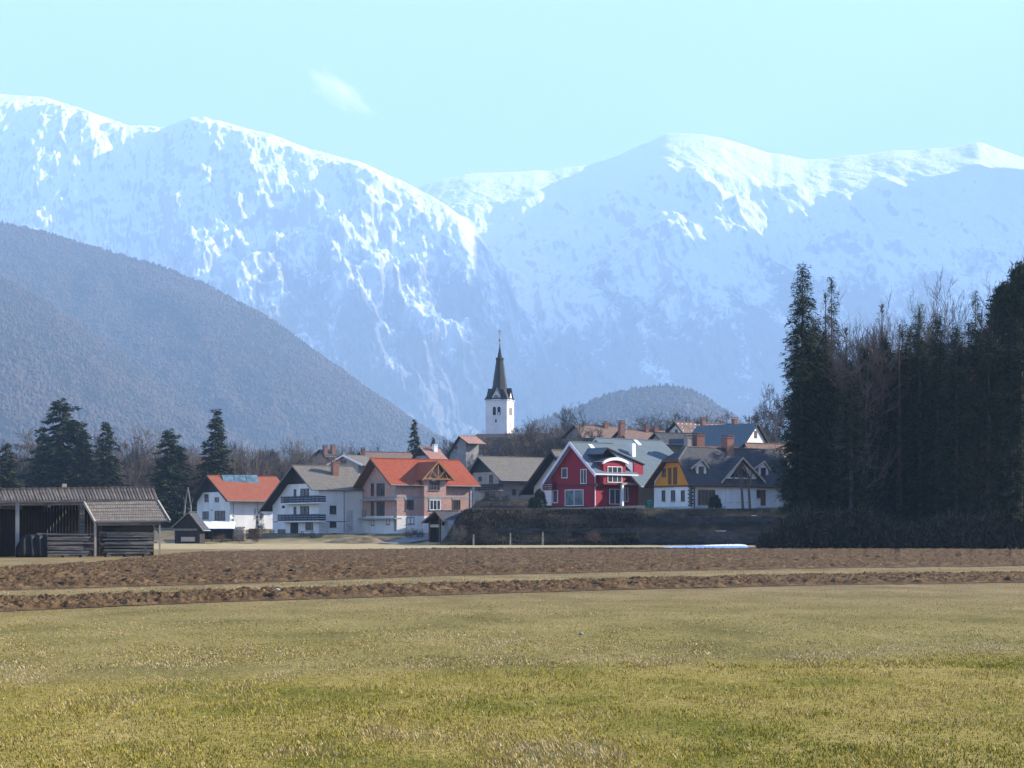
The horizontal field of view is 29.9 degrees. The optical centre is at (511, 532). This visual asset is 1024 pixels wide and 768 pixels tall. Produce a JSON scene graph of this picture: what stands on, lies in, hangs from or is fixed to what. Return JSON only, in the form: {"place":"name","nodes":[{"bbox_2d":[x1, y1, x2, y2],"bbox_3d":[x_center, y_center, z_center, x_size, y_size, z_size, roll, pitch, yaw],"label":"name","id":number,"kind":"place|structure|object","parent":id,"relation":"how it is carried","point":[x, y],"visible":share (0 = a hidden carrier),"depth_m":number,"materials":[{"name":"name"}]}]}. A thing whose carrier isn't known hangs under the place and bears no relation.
{"place":"outdoors","nodes":[
{"label":"outdoors","id":0,"kind":"place"},
{"bbox_2d":[0,281,246,464],"bbox_3d":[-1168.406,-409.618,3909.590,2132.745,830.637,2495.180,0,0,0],"label":"hill","id":1,"kind":"structure","parent":0,"point":[4,422],"depth_m":3646.20,"materials":[{"name":"plant"}]},
{"bbox_2d":[0,275,292,473],"bbox_3d":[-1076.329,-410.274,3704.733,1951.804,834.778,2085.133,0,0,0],"label":"hill forest","id":2,"kind":"object","parent":1,"relation":"on","point":[198,417],"visible":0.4,"depth_m":3832.44,"materials":[{"name":"plant"}]},
{"bbox_2d":[0,223,448,463],"bbox_3d":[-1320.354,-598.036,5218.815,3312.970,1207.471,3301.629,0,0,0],"label":"hill","id":3,"kind":"structure","parent":0,"point":[230,422],"depth_m":4896.90,"materials":[{"name":"plant"}]},
{"bbox_2d":[0,219,452,461],"bbox_3d":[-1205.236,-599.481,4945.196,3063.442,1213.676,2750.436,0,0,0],"label":"hill forest","id":4,"kind":"object","parent":3,"relation":"on","point":[281,352],"visible":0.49,"depth_m":5029.13,"materials":[{"name":"plant"}]},
{"bbox_2d":[0,94,569,441],"bbox_3d":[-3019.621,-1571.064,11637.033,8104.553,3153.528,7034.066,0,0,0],"label":"mountain","id":5,"kind":"structure","parent":0,"point":[396,292],"depth_m":10467.79,"materials":[{"name":"snow"}]},
{"bbox_2d":[377,533,447,542],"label":"drive","id":6,"kind":"structure","parent":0,"point":[413,538],"depth_m":286.65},
{"bbox_2d":[0,499,1023,767],"bbox_3d":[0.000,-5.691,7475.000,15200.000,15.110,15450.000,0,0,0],"label":"ground","id":7,"kind":"structure","parent":0,"point":[630,599],"depth_m":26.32,"materials":[{"name":"plant"}]},
{"bbox_2d":[0,443,25,510],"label":"spruce tree","id":8,"kind":"object","parent":7,"relation":"on","point":[5,477],"visible":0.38,"depth_m":329.32,"materials":[{"name":"green plant"}]},
{"bbox_2d":[1,426,41,468],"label":"bare tree","id":9,"kind":"object","parent":7,"relation":"on","point":[27,447],"visible":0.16,"depth_m":447.78,"materials":[{"name":"brown plant"}]},
{"bbox_2d":[15,397,103,489],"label":"spruce tree","id":10,"kind":"object","parent":7,"relation":"on","point":[56,456],"visible":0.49,"depth_m":380.07,"materials":[{"name":"green plant"}]},
{"bbox_2d":[37,533,93,556],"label":"lumber stack","id":11,"kind":"object","parent":7,"relation":"on","point":[64,544],"visible":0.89,"depth_m":131.51,"materials":[{"name":"grey wood"}]},
{"bbox_2d":[66,429,95,489],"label":"spruce tree","id":12,"kind":"object","parent":7,"relation":"on","point":[81,475],"visible":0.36,"depth_m":376.25,"materials":[{"name":"green plant"}]},
{"bbox_2d":[0,486,170,556],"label":"hay barn","id":13,"kind":"structure","parent":7,"relation":"on","point":[109,509],"depth_m":134.49,"materials":[{"name":"grey wood"}]},
{"bbox_2d":[85,422,134,527],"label":"spruce tree","id":14,"kind":"object","parent":7,"relation":"on","point":[110,472],"visible":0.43,"depth_m":376.55,"materials":[{"name":"green plant"}]},
{"bbox_2d":[112,425,139,473],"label":"bare tree","id":15,"kind":"object","parent":7,"relation":"on","point":[132,456],"visible":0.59,"depth_m":415.71,"materials":[{"name":"brown plant"}]},
{"bbox_2d":[97,532,156,556],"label":"lumber stack","id":16,"kind":"object","parent":7,"relation":"on","point":[140,547],"visible":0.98,"depth_m":133.15,"materials":[{"name":"grey wood"}]},
{"bbox_2d":[116,424,161,475],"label":"bare tree","id":17,"kind":"object","parent":7,"relation":"on","point":[125,444],"visible":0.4,"depth_m":426.85,"materials":[{"name":"brown plant"}]},
{"bbox_2d":[138,428,200,527],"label":"spruce tree","id":18,"kind":"object","parent":7,"relation":"on","point":[168,478],"visible":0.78,"depth_m":370.80,"materials":[{"name":"green plant"}]},
{"bbox_2d":[140,449,200,511],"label":"bush","id":19,"kind":"object","parent":7,"relation":"on","point":[190,491],"visible":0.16,"depth_m":383.75,"materials":[{"name":"brown plant"}]},
{"bbox_2d":[171,511,210,543],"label":"garden hut","id":20,"kind":"object","parent":7,"relation":"on","point":[190,527],"visible":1,"depth_m":272.35,"materials":[{"name":"wood"}]},
{"bbox_2d":[183,409,236,512],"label":"spruce tree","id":21,"kind":"object","parent":7,"relation":"on","point":[218,465],"visible":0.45,"depth_m":376.38,"materials":[{"name":"green plant"}]},
{"bbox_2d":[203,521,234,541],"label":"shed","id":22,"kind":"structure","parent":7,"relation":"on","point":[216,528],"depth_m":288.68,"materials":[{"name":"grey wood"}]},
{"bbox_2d":[192,447,271,493],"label":"bush","id":23,"kind":"object","parent":7,"relation":"on","point":[250,473],"visible":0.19,"depth_m":383.86,"materials":[{"name":"brown plant"}]},
{"bbox_2d":[188,475,279,529],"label":"house","id":24,"kind":"structure","parent":7,"relation":"on","point":[237,499],"depth_m":339.07,"materials":[{"name":"paint"}]},
{"bbox_2d":[224,445,285,476],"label":"bush","id":25,"kind":"object","parent":7,"relation":"on","point":[237,461],"visible":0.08,"depth_m":392.57,"materials":[{"name":"brown plant"}]},
{"bbox_2d":[233,448,302,480],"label":"bush","id":26,"kind":"object","parent":7,"relation":"on","point":[244,464],"visible":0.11,"depth_m":397.29,"materials":[{"name":"brown plant"}]},
{"bbox_2d":[265,437,306,471],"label":"bare tree","id":27,"kind":"object","parent":7,"relation":"on","point":[289,451],"visible":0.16,"depth_m":427.89,"materials":[{"name":"brown plant"}]},
{"bbox_2d":[259,460,363,533],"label":"house","id":28,"kind":"structure","parent":7,"relation":"on","point":[317,499],"depth_m":303.64,"materials":[{"name":"paint"}]},
{"bbox_2d":[310,444,339,464],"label":"house","id":29,"kind":"structure","parent":7,"relation":"on","point":[331,452],"depth_m":420.78,"materials":[{"name":"tile"}]},
{"bbox_2d":[326,454,369,474],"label":"house","id":30,"kind":"structure","parent":7,"relation":"on","point":[358,463],"depth_m":361.68,"materials":[{"name":"grey tile"}]},
{"bbox_2d":[324,535,389,543],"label":"earth mound","id":31,"kind":"object","parent":7,"relation":"on","point":[357,539],"visible":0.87,"depth_m":283.31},
{"bbox_2d":[357,447,412,457],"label":"house","id":32,"kind":"structure","parent":7,"relation":"on","point":[370,454],"depth_m":402.02,"materials":[{"name":"brown tile"}]},
{"bbox_2d":[407,420,420,454],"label":"spruce tree","id":33,"kind":"object","parent":7,"relation":"on","point":[416,443],"visible":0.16,"depth_m":424.69,"materials":[{"name":"green plant"}]},
{"bbox_2d":[353,458,480,533],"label":"house","id":34,"kind":"structure","parent":7,"relation":"on","point":[399,495],"depth_m":298.43,"materials":[{"name":"orange tile"}]},
{"bbox_2d":[412,444,446,458],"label":"house","id":35,"kind":"structure","parent":7,"relation":"on","point":[434,452],"depth_m":382.12,"materials":[{"name":"red tile"}]},
{"bbox_2d":[422,510,458,541],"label":"garden hut","id":36,"kind":"object","parent":7,"relation":"on","point":[436,520],"visible":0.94,"depth_m":268.62,"materials":[{"name":"wood"}]},
{"bbox_2d":[446,435,485,469],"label":"house","id":37,"kind":"structure","parent":7,"relation":"on","point":[464,449],"depth_m":431.40,"materials":[{"name":"paint"}]},
{"bbox_2d":[469,456,544,506],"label":"house","id":38,"kind":"structure","parent":7,"relation":"on","point":[506,475],"depth_m":338.18,"materials":[{"name":"grey tile"}]},
{"bbox_2d":[471,331,548,492],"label":"church","id":39,"kind":"structure","parent":7,"relation":"on","point":[499,399],"depth_m":487.52,"materials":[{"name":"paint"}]},
{"bbox_2d":[499,424,536,456],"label":"bare tree","id":40,"kind":"object","parent":7,"relation":"on","point":[514,443],"visible":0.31,"depth_m":430.67,"materials":[{"name":"brown plant"}]},
{"bbox_2d":[518,422,545,456],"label":"bare tree","id":41,"kind":"object","parent":7,"relation":"on","point":[529,441],"visible":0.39,"depth_m":423.01,"materials":[{"name":"brown plant"}]},
{"bbox_2d":[519,449,562,505],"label":"house","id":42,"kind":"structure","parent":7,"relation":"on","point":[533,484],"depth_m":302.91,"materials":[{"name":"grey tile"}]},
{"bbox_2d":[534,488,547,508],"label":"bush","id":43,"kind":"object","parent":7,"relation":"on","point":[539,492],"visible":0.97,"depth_m":278.51,"materials":[{"name":"green plant"}]},
{"bbox_2d":[522,424,567,456],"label":"bare tree","id":44,"kind":"object","parent":7,"relation":"on","point":[530,453],"visible":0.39,"depth_m":403.41,"materials":[{"name":"brown plant"}]},
{"bbox_2d":[536,419,569,456],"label":"bare tree","id":45,"kind":"object","parent":7,"relation":"on","point":[553,439],"visible":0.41,"depth_m":399.18,"materials":[{"name":"brown plant"}]},
{"bbox_2d":[494,528,636,533],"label":"retaining wall","id":46,"kind":"structure","parent":7,"relation":"on","point":[590,530],"depth_m":259.50,"materials":[{"name":"concrete"}]},
{"bbox_2d":[554,402,594,445],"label":"bare tree","id":47,"kind":"object","parent":7,"relation":"on","point":[569,420],"visible":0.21,"depth_m":439.80,"materials":[{"name":"brown plant"}]},
{"bbox_2d":[560,420,605,448],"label":"bare tree","id":48,"kind":"object","parent":7,"relation":"on","point":[591,439],"visible":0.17,"depth_m":393.38,"materials":[{"name":"brown plant"}]},
{"bbox_2d":[542,441,644,506],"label":"house","id":49,"kind":"structure","parent":7,"relation":"on","point":[589,474],"depth_m":292.82,"materials":[{"name":"red paint"}]},
{"bbox_2d":[565,489,583,505],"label":"patio door","id":50,"kind":"structure","parent":49,"relation":"in","point":[572,497],"depth_m":293.13,"materials":[{"name":"white paint"}]},
{"bbox_2d":[607,466,621,482],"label":"balcony door","id":51,"kind":"structure","parent":49,"relation":"in","point":[610,478],"depth_m":291.56,"materials":[{"name":"white paint"}]},
{"bbox_2d":[609,489,620,503],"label":"patio door","id":52,"kind":"structure","parent":49,"relation":"in","point":[614,494],"depth_m":292.95,"materials":[{"name":"white paint"}]},
{"bbox_2d":[562,419,626,442],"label":"house","id":53,"kind":"structure","parent":7,"relation":"on","point":[609,431],"depth_m":402.22,"materials":[{"name":"brown tile"}]},
{"bbox_2d":[448,507,779,544],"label":"bank scrub","id":54,"kind":"object","parent":7,"relation":"on","point":[602,511],"visible":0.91,"depth_m":261.13,"materials":[{"name":"plant"}]},
{"bbox_2d":[592,437,673,505],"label":"house","id":55,"kind":"structure","parent":7,"relation":"on","point":[650,454],"depth_m":302.59,"materials":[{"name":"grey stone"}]},
{"bbox_2d":[611,420,664,438],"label":"house","id":56,"kind":"structure","parent":7,"relation":"on","point":[623,432],"depth_m":373.52,"materials":[{"name":"brown tile"}]},
{"bbox_2d":[627,406,682,430],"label":"bare tree","id":57,"kind":"object","parent":7,"relation":"on","point":[643,420],"visible":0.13,"depth_m":431.69,"materials":[{"name":"brown plant"}]},
{"bbox_2d":[649,432,690,452],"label":"house","id":58,"kind":"structure","parent":7,"relation":"on","point":[673,442],"depth_m":345.64,"materials":[{"name":"tile"}]},
{"bbox_2d":[665,404,738,432],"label":"house","id":59,"kind":"structure","parent":7,"relation":"on","point":[680,427],"depth_m":387.07,"materials":[{"name":"brown tile"}]},
{"bbox_2d":[638,531,772,542],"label":"retaining wall","id":60,"kind":"structure","parent":7,"relation":"on","point":[698,536],"depth_m":257.11,"materials":[{"name":"concrete"}]},
{"bbox_2d":[665,544,748,547],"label":"snow patch","id":61,"kind":"object","parent":7,"relation":"on","point":[723,546],"visible":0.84,"depth_m":217.08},
{"bbox_2d":[683,433,738,447],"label":"house","id":62,"kind":"structure","parent":7,"relation":"on","point":[696,440],"depth_m":305.27,"materials":[{"name":"white tile"}]},
{"bbox_2d":[644,435,787,508],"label":"house","id":63,"kind":"structure","parent":7,"relation":"on","point":[685,477],"depth_m":279.55,"materials":[{"name":"tile"}]},
{"bbox_2d":[698,489,714,505],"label":"glazed door","id":64,"kind":"structure","parent":63,"relation":"in","point":[703,495],"depth_m":276.45,"materials":[{"name":"grey glass"}]},
{"bbox_2d":[656,515,777,523],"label":"retaining wall","id":65,"kind":"structure","parent":7,"relation":"on","point":[704,519],"depth_m":261.42,"materials":[{"name":"concrete"}]},
{"bbox_2d":[681,409,768,448],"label":"house","id":66,"kind":"structure","parent":7,"relation":"on","point":[750,432],"depth_m":339.70,"materials":[{"name":"blue stone"}]},
{"bbox_2d":[745,383,787,442],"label":"bare tree","id":67,"kind":"object","parent":7,"relation":"on","point":[766,424],"visible":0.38,"depth_m":387.25,"materials":[{"name":"brown plant"}]},
{"bbox_2d":[740,442,793,468],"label":"house","id":68,"kind":"structure","parent":7,"relation":"on","point":[757,445],"depth_m":321.64,"materials":[{"name":"brown tile"}]},
{"bbox_2d":[759,409,784,442],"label":"bare tree","id":69,"kind":"object","parent":7,"relation":"on","point":[773,431],"visible":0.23,"depth_m":347.53,"materials":[{"name":"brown plant"}]},
{"bbox_2d":[774,358,827,548],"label":"spruce tree","id":70,"kind":"object","parent":7,"relation":"on","point":[802,480],"visible":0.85,"depth_m":197.47,"materials":[{"name":"green plant"}]},
{"bbox_2d":[767,262,837,548],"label":"spruce tree","id":71,"kind":"object","parent":7,"relation":"on","point":[801,330],"visible":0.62,"depth_m":199.41,"materials":[{"name":"green plant"}]},
{"bbox_2d":[784,321,844,548],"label":"spruce tree","id":72,"kind":"object","parent":7,"relation":"on","point":[817,334],"visible":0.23,"depth_m":202.24,"materials":[{"name":"green plant"}]},
{"bbox_2d":[784,330,853,547],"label":"spruce tree","id":73,"kind":"object","parent":7,"relation":"on","point":[824,413],"visible":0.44,"depth_m":200.70,"materials":[{"name":"green plant"}]},
{"bbox_2d":[791,313,864,510],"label":"bare tree","id":74,"kind":"object","parent":7,"relation":"on","point":[839,399],"visible":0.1,"depth_m":206.94,"materials":[{"name":"brown plant"}]},
{"bbox_2d":[819,275,848,493],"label":"spruce tree","id":75,"kind":"object","parent":7,"relation":"on","point":[831,287],"visible":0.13,"depth_m":211.91,"materials":[{"name":"green plant"}]},
{"bbox_2d":[784,287,912,548],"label":"bare tree","id":76,"kind":"object","parent":7,"relation":"on","point":[858,376],"visible":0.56,"depth_m":203.77,"materials":[{"name":"brown plant"}]},
{"bbox_2d":[835,327,862,508],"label":"larch tree","id":77,"kind":"object","parent":7,"relation":"on","point":[846,330],"visible":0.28,"depth_m":205.90,"materials":[{"name":"brown plant"}]},
{"bbox_2d":[820,359,882,548],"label":"spruce tree","id":78,"kind":"object","parent":7,"relation":"on","point":[850,485],"visible":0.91,"depth_m":195.78,"materials":[{"name":"green plant"}]},
{"bbox_2d":[839,349,888,548],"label":"spruce tree","id":79,"kind":"object","parent":7,"relation":"on","point":[871,473],"visible":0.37,"depth_m":202.59,"materials":[{"name":"green plant"}]},
{"bbox_2d":[848,306,896,547],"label":"bare tree","id":80,"kind":"object","parent":7,"relation":"on","point":[876,351],"visible":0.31,"depth_m":208.54,"materials":[{"name":"brown plant"}]},
{"bbox_2d":[849,305,911,473],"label":"bare tree","id":81,"kind":"object","parent":7,"relation":"on","point":[876,354],"visible":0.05,"depth_m":209.41,"materials":[{"name":"brown plant"}]},
{"bbox_2d":[855,336,913,519],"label":"spruce tree","id":82,"kind":"object","parent":7,"relation":"on","point":[888,498],"visible":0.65,"depth_m":205.37,"materials":[{"name":"green plant"}]},
{"bbox_2d":[869,300,904,491],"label":"larch tree","id":83,"kind":"object","parent":7,"relation":"on","point":[882,307],"visible":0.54,"depth_m":206.85,"materials":[{"name":"brown plant"}]},
{"bbox_2d":[753,499,1023,548],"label":"undergrowth","id":84,"kind":"object","parent":7,"relation":"on","point":[894,533],"visible":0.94,"depth_m":193.70,"materials":[{"name":"plant"}]},
{"bbox_2d":[855,285,929,453],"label":"bare tree","id":85,"kind":"object","parent":7,"relation":"on","point":[889,334],"visible":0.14,"depth_m":210.02,"materials":[{"name":"brown plant"}]},
{"bbox_2d":[874,320,922,547],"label":"larch tree","id":86,"kind":"object","parent":7,"relation":"on","point":[898,473],"visible":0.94,"depth_m":204.79,"materials":[{"name":"brown plant"}]},
{"bbox_2d":[877,324,925,516],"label":"spruce tree","id":87,"kind":"object","parent":7,"relation":"on","point":[901,366],"visible":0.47,"depth_m":206.42,"materials":[{"name":"green plant"}]},
{"bbox_2d":[885,324,930,518],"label":"spruce tree","id":88,"kind":"object","parent":7,"relation":"on","point":[910,407],"visible":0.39,"depth_m":205.57,"materials":[{"name":"green plant"}]},
{"bbox_2d":[889,304,932,454],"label":"bare tree","id":89,"kind":"object","parent":7,"relation":"on","point":[904,343],"visible":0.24,"depth_m":206.73,"materials":[{"name":"brown plant"}]},
{"bbox_2d":[895,304,936,548],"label":"spruce tree","id":90,"kind":"object","parent":7,"relation":"on","point":[916,452],"visible":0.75,"depth_m":203.64,"materials":[{"name":"green plant"}]},
{"bbox_2d":[911,311,963,548],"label":"spruce tree","id":91,"kind":"object","parent":7,"relation":"on","point":[935,403],"visible":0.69,"depth_m":201.72,"materials":[{"name":"green plant"}]},
{"bbox_2d":[922,272,969,492],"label":"bare tree","id":92,"kind":"object","parent":7,"relation":"on","point":[958,322],"visible":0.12,"depth_m":216.56,"materials":[{"name":"brown plant"}]},
{"bbox_2d":[922,325,985,548],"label":"spruce tree","id":93,"kind":"object","parent":7,"relation":"on","point":[954,500],"visible":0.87,"depth_m":198.68,"materials":[{"name":"green plant"}]},
{"bbox_2d":[920,269,994,471],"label":"bare tree","id":94,"kind":"object","parent":7,"relation":"on","point":[927,337],"visible":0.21,"depth_m":212.44,"materials":[{"name":"brown plant"}]},
{"bbox_2d":[960,289,985,510],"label":"spruce tree","id":95,"kind":"object","parent":7,"relation":"on","point":[974,324],"visible":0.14,"depth_m":205.82,"materials":[{"name":"green plant"}]},
{"bbox_2d":[953,300,1023,548],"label":"bare tree","id":96,"kind":"object","parent":7,"relation":"on","point":[982,336],"visible":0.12,"depth_m":200.77,"materials":[{"name":"brown plant"}]},
{"bbox_2d":[965,258,1023,548],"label":"pine tree","id":97,"kind":"object","parent":7,"relation":"on","point":[1014,305],"visible":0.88,"depth_m":195.36,"materials":[{"name":"green plant"}]},
{"bbox_2d":[966,278,1023,548],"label":"pine tree","id":98,"kind":"object","parent":7,"relation":"on","point":[998,290],"visible":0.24,"depth_m":201.19,"materials":[{"name":"green plant"}]},
{"bbox_2d":[982,321,1023,548],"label":"spruce tree","id":99,"kind":"object","parent":7,"relation":"on","point":[1009,460],"visible":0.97,"depth_m":194.30,"materials":[{"name":"green plant"}]},
{"bbox_2d":[0,547,1023,578],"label":"ploughed field","id":100,"kind":"structure","parent":0,"point":[211,562],"depth_m":118.42,"materials":[{"name":"soil"}]},
{"bbox_2d":[0,571,1023,610],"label":"ploughed field","id":101,"kind":"structure","parent":0,"point":[83,600],"depth_m":55.74,"materials":[{"name":"soil"}]},
{"bbox_2d":[0,556,1023,589],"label":"ploughed field","id":102,"kind":"structure","parent":0,"point":[25,583],"depth_m":81.11,"materials":[{"name":"soil"}]},
{"bbox_2d":[0,0,1023,187],"label":"sky","id":103,"kind":"structure","parent":0,"point":[419,93],"materials":[{"name":"blue"}]},
{"bbox_2d":[517,386,740,433],"bbox_3d":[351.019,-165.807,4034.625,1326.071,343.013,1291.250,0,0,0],"label":"hill","id":104,"kind":"structure","parent":0,"point":[635,411],"depth_m":4205.48,"materials":[{"name":"plant"}]},
{"bbox_2d":[480,382,793,466],"bbox_3d":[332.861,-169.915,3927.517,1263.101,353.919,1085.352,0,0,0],"label":"hill forest","id":105,"kind":"object","parent":104,"relation":"on","point":[674,396],"visible":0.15,"depth_m":4224.00,"materials":[{"name":"plant"}]},
{"bbox_2d":[417,133,1023,473],"bbox_3d":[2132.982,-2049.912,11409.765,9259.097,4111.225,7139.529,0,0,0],"label":"mountain","id":106,"kind":"structure","parent":0,"point":[674,258],"depth_m":10912.18,"materials":[{"name":"snow"}]},
{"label":"lumber stack","id":107,"kind":"object","parent":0,"visible":0},
{"bbox_2d":[16,534,47,556],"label":"tarpaulin","id":108,"kind":"object","parent":107,"relation":"on","point":[32,545],"visible":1,"depth_m":130.37,"materials":[{"name":"plastic"}]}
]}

